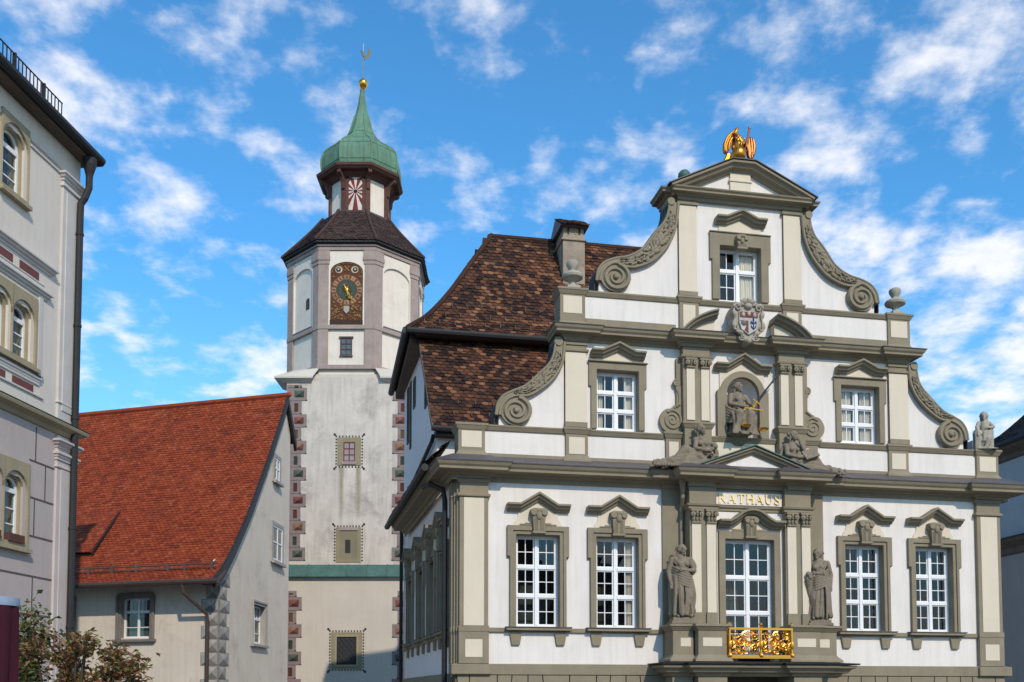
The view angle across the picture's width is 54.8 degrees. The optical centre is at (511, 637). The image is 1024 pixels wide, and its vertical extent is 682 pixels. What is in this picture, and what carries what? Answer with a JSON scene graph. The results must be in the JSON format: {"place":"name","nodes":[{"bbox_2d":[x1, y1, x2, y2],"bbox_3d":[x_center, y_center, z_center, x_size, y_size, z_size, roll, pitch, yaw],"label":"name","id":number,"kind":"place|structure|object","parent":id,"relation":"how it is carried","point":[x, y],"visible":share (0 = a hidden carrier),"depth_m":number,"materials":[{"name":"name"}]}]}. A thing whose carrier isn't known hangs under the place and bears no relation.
{"place":"outdoors","nodes":[
{"label":"outdoors","id":0,"kind":"place"},
{"bbox_2d":[0,0,1023,441],"label":"sky","id":1,"kind":"structure","parent":0,"point":[212,122],"materials":[{"name":"blue"}]},
{"bbox_3d":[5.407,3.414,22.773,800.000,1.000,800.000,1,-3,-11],"label":"ground","id":2,"kind":"structure","parent":0,"visible":0},
{"bbox_2d":[0,596,19,681],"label":"closed parasol","id":3,"kind":"object","parent":2,"relation":"on","point":[9,639],"visible":1,"depth_m":8.95,"materials":[{"name":"fabric"}]},
{"bbox_2d":[0,38,105,681],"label":"corner house","id":4,"kind":"structure","parent":2,"relation":"on","point":[48,151],"depth_m":22.86,"materials":[{"name":"white paint"}]},
{"bbox_2d":[0,106,32,211],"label":"window","id":5,"kind":"structure","parent":4,"relation":"in","point":[18,143],"depth_m":22.25,"materials":[{"name":"white paint"}]},
{"bbox_2d":[0,453,32,553],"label":"window","id":6,"kind":"structure","parent":4,"relation":"in","point":[12,540],"depth_m":22.11,"materials":[{"name":"white paint"}]},
{"bbox_2d":[0,274,40,373],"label":"window","id":7,"kind":"structure","parent":4,"relation":"in","point":[14,292],"depth_m":22.26,"materials":[{"name":"white paint"}]},
{"bbox_2d":[19,590,159,681],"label":"shrub","id":8,"kind":"object","parent":2,"relation":"on","point":[30,666],"visible":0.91,"depth_m":10.93,"materials":[{"name":"green plant"}]},
{"bbox_2d":[72,392,296,681],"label":"red roofed house","id":9,"kind":"structure","parent":2,"relation":"on","point":[182,545],"depth_m":33.85,"materials":[{"name":"red tile"}]},
{"bbox_2d":[74,596,75,631],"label":"window","id":10,"kind":"structure","parent":9,"relation":"in","point":[74,596],"depth_m":31.57,"materials":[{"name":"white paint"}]},
{"bbox_2d":[113,592,155,642],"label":"window","id":11,"kind":"structure","parent":9,"relation":"in","point":[141,612],"depth_m":31.09,"materials":[{"name":"white paint"}]},
{"bbox_2d":[250,599,268,647],"bbox_3d":[-8.797,-0.471,34.129,0.340,1.590,1.820,0,-3,2],"label":"window","id":12,"kind":"structure","parent":9,"relation":"in","point":[263,636],"depth_m":34.73,"materials":[{"name":"white paint"}]},
{"bbox_2d":[270,520,285,567],"bbox_3d":[-8.591,-3.450,36.392,0.160,1.550,1.600,0,-3,2],"label":"window","id":13,"kind":"structure","parent":9,"relation":"in","point":[277,530],"depth_m":36.35,"materials":[{"name":"stone"}]},
{"bbox_2d":[272,452,283,487],"bbox_3d":[-8.600,-6.181,36.345,0.160,1.100,1.020,0,-3,2],"label":"window","id":14,"kind":"structure","parent":9,"relation":"in","point":[276,465],"depth_m":36.31,"materials":[{"name":"stone"}]},
{"bbox_2d":[274,44,429,681],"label":"clock tower","id":15,"kind":"structure","parent":2,"relation":"on","point":[358,280],"depth_m":45.64,"materials":[{"name":"paint"}]},
{"bbox_2d":[306,298,309,309],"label":"window","id":16,"kind":"structure","parent":15,"relation":"in","point":[308,300],"depth_m":46.70,"materials":[{"name":"grey paint"}]},
{"bbox_2d":[327,628,365,672],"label":"window","id":17,"kind":"structure","parent":15,"relation":"in","point":[346,647],"depth_m":44.80,"materials":[{"name":"stone"}]},
{"bbox_2d":[339,336,353,356],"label":"window","id":18,"kind":"structure","parent":15,"relation":"in","point":[345,341],"depth_m":45.87,"materials":[{"name":"glass"}]},
{"bbox_2d":[332,523,364,561],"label":"window","id":19,"kind":"structure","parent":15,"relation":"in","point":[348,539],"depth_m":45.29,"materials":[{"name":"paint"}]},
{"bbox_2d":[333,433,364,469],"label":"window","id":20,"kind":"structure","parent":15,"relation":"in","point":[349,454],"depth_m":45.53,"materials":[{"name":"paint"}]},
{"bbox_2d":[384,157,1023,681],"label":"town hall","id":21,"kind":"structure","parent":2,"relation":"on","point":[562,387],"depth_m":23.24,"materials":[{"name":"white paint"}]},
{"bbox_2d":[400,548,414,657],"bbox_3d":[-2.991,-1.031,28.994,0.410,3.213,1.501,1,-3,-13],"label":"window","id":22,"kind":"structure","parent":21,"relation":"in","point":[407,559],"depth_m":28.90,"materials":[{"name":"white paint"}]},
{"bbox_2d":[407,386,408,444],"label":"window","id":23,"kind":"structure","parent":21,"relation":"in","point":[408,386],"depth_m":30.07,"materials":[{"name":"grey wood"}]},
{"bbox_2d":[409,381,411,449],"bbox_3d":[-3.040,-6.669,29.608,0.030,2.020,0.300,1,-3,-13],"label":"window","id":24,"kind":"structure","parent":21,"relation":"in","point":[410,400],"depth_m":29.50,"materials":[{"name":"grey wood"}]},
{"bbox_2d":[413,376,415,409],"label":"window","id":25,"kind":"structure","parent":21,"relation":"in","point":[414,380],"depth_m":28.80,"materials":[{"name":"grey wood"}]},
{"bbox_2d":[410,537,425,654],"bbox_3d":[-2.487,-1.151,26.854,0.410,3.213,1.501,1,-3,-13],"label":"window","id":26,"kind":"structure","parent":21,"relation":"in","point":[417,549],"depth_m":26.80,"materials":[{"name":"white paint"}]},
{"bbox_2d":[424,384,427,408],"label":"window","id":27,"kind":"structure","parent":21,"relation":"in","point":[425,398],"depth_m":26.58,"materials":[{"name":"grey wood"}]},
{"bbox_2d":[420,524,436,652],"bbox_3d":[-2.029,-1.260,24.909,0.410,3.213,1.501,1,-3,-13],"label":"window","id":28,"kind":"structure","parent":21,"relation":"in","point":[428,537],"depth_m":24.89,"materials":[{"name":"white paint"}]},
{"bbox_2d":[430,512,448,649],"bbox_3d":[-1.616,-1.358,23.158,0.410,3.213,1.501,1,-3,-13],"label":"window","id":29,"kind":"structure","parent":21,"relation":"in","point":[436,527],"depth_m":23.42,"materials":[{"name":"white paint"}]},
{"bbox_2d":[505,491,572,645],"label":"window","id":30,"kind":"structure","parent":21,"relation":"in","point":[538,562],"depth_m":22.20,"materials":[{"name":"white paint"}]},
{"bbox_2d":[587,341,647,431],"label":"window","id":31,"kind":"structure","parent":21,"relation":"in","point":[617,400],"depth_m":22.80,"materials":[{"name":"white paint"}]},
{"bbox_2d":[586,495,651,645],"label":"window","id":32,"kind":"structure","parent":21,"relation":"in","point":[617,565],"depth_m":22.56,"materials":[{"name":"white paint"}]},
{"bbox_2d":[666,544,696,623],"bbox_3d":[3.821,-1.212,22.294,0.680,1.824,0.551,0,-3,-5],"label":"stone statue","id":33,"kind":"object","parent":21,"relation":"on","point":[681,596],"visible":1,"depth_m":22.11,"materials":[{"name":"grey stone"}]},
{"bbox_2d":[649,424,718,468],"bbox_3d":[3.937,-4.327,22.502,1.703,1.140,0.568,1,-3,-11],"label":"reclining statue","id":34,"kind":"object","parent":21,"relation":"on","point":[704,448],"visible":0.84,"depth_m":22.31,"materials":[{"name":"stone"}]},
{"bbox_2d":[722,127,755,159],"bbox_3d":[5.430,-11.723,23.588,0.824,0.971,0.552,0,-3,-5],"label":"gilded eagle","id":35,"kind":"object","parent":21,"relation":"on","point":[739,145],"visible":0.8,"depth_m":23.51,"materials":[{"name":"gold metal"}]},
{"bbox_2d":[709,209,770,303],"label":"window","id":36,"kind":"structure","parent":21,"relation":"in","point":[737,275],"depth_m":23.53,"materials":[{"name":"white paint"}]},
{"bbox_2d":[725,375,777,445],"bbox_3d":[5.565,-5.316,23.225,1.201,1.694,0.841,1,-3,-18],"label":"justice statue","id":37,"kind":"object","parent":21,"relation":"on","point":[741,422],"visible":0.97,"depth_m":22.99,"materials":[{"name":"stone"}]},
{"bbox_2d":[717,508,786,661],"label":"window","id":38,"kind":"structure","parent":21,"relation":"in","point":[749,569],"depth_m":22.88,"materials":[{"name":"white paint"}]},
{"bbox_2d":[779,431,846,476],"bbox_3d":[6.980,-4.267,23.054,1.569,1.116,0.628,1,-3,-11],"label":"reclining statue","id":39,"kind":"object","parent":21,"relation":"on","point":[791,449],"visible":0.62,"depth_m":22.86,"materials":[{"name":"stone"}]},
{"bbox_2d":[805,548,833,625],"bbox_3d":[7.111,-1.177,22.922,0.680,1.824,0.570,0,-3,6],"label":"stone statue","id":40,"kind":"object","parent":21,"relation":"on","point":[819,580],"visible":0.97,"depth_m":22.72,"materials":[{"name":"grey stone"}]},
{"bbox_2d":[832,358,887,444],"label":"window","id":41,"kind":"structure","parent":21,"relation":"in","point":[857,419],"depth_m":23.96,"materials":[{"name":"white paint"}]},
{"bbox_2d":[835,504,897,648],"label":"window","id":42,"kind":"structure","parent":21,"relation":"in","point":[863,531],"depth_m":23.71,"materials":[{"name":"white paint"}]},
{"bbox_2d":[906,507,967,648],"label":"window","id":43,"kind":"structure","parent":21,"relation":"in","point":[932,532],"depth_m":24.06,"materials":[{"name":"white paint"}]},
{"bbox_2d":[972,411,997,449],"bbox_3d":[11.669,-5.103,24.468,0.562,1.012,0.440,0,-3,3],"label":"cherub statue","id":44,"kind":"object","parent":21,"relation":"on","point":[983,434],"visible":0.97,"depth_m":24.36,"materials":[{"name":"stone"}]},
{"bbox_2d":[994,415,1023,681],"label":"grey house","id":45,"kind":"structure","parent":2,"relation":"on","point":[1009,442],"depth_m":35.07,"materials":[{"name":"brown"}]}
]}

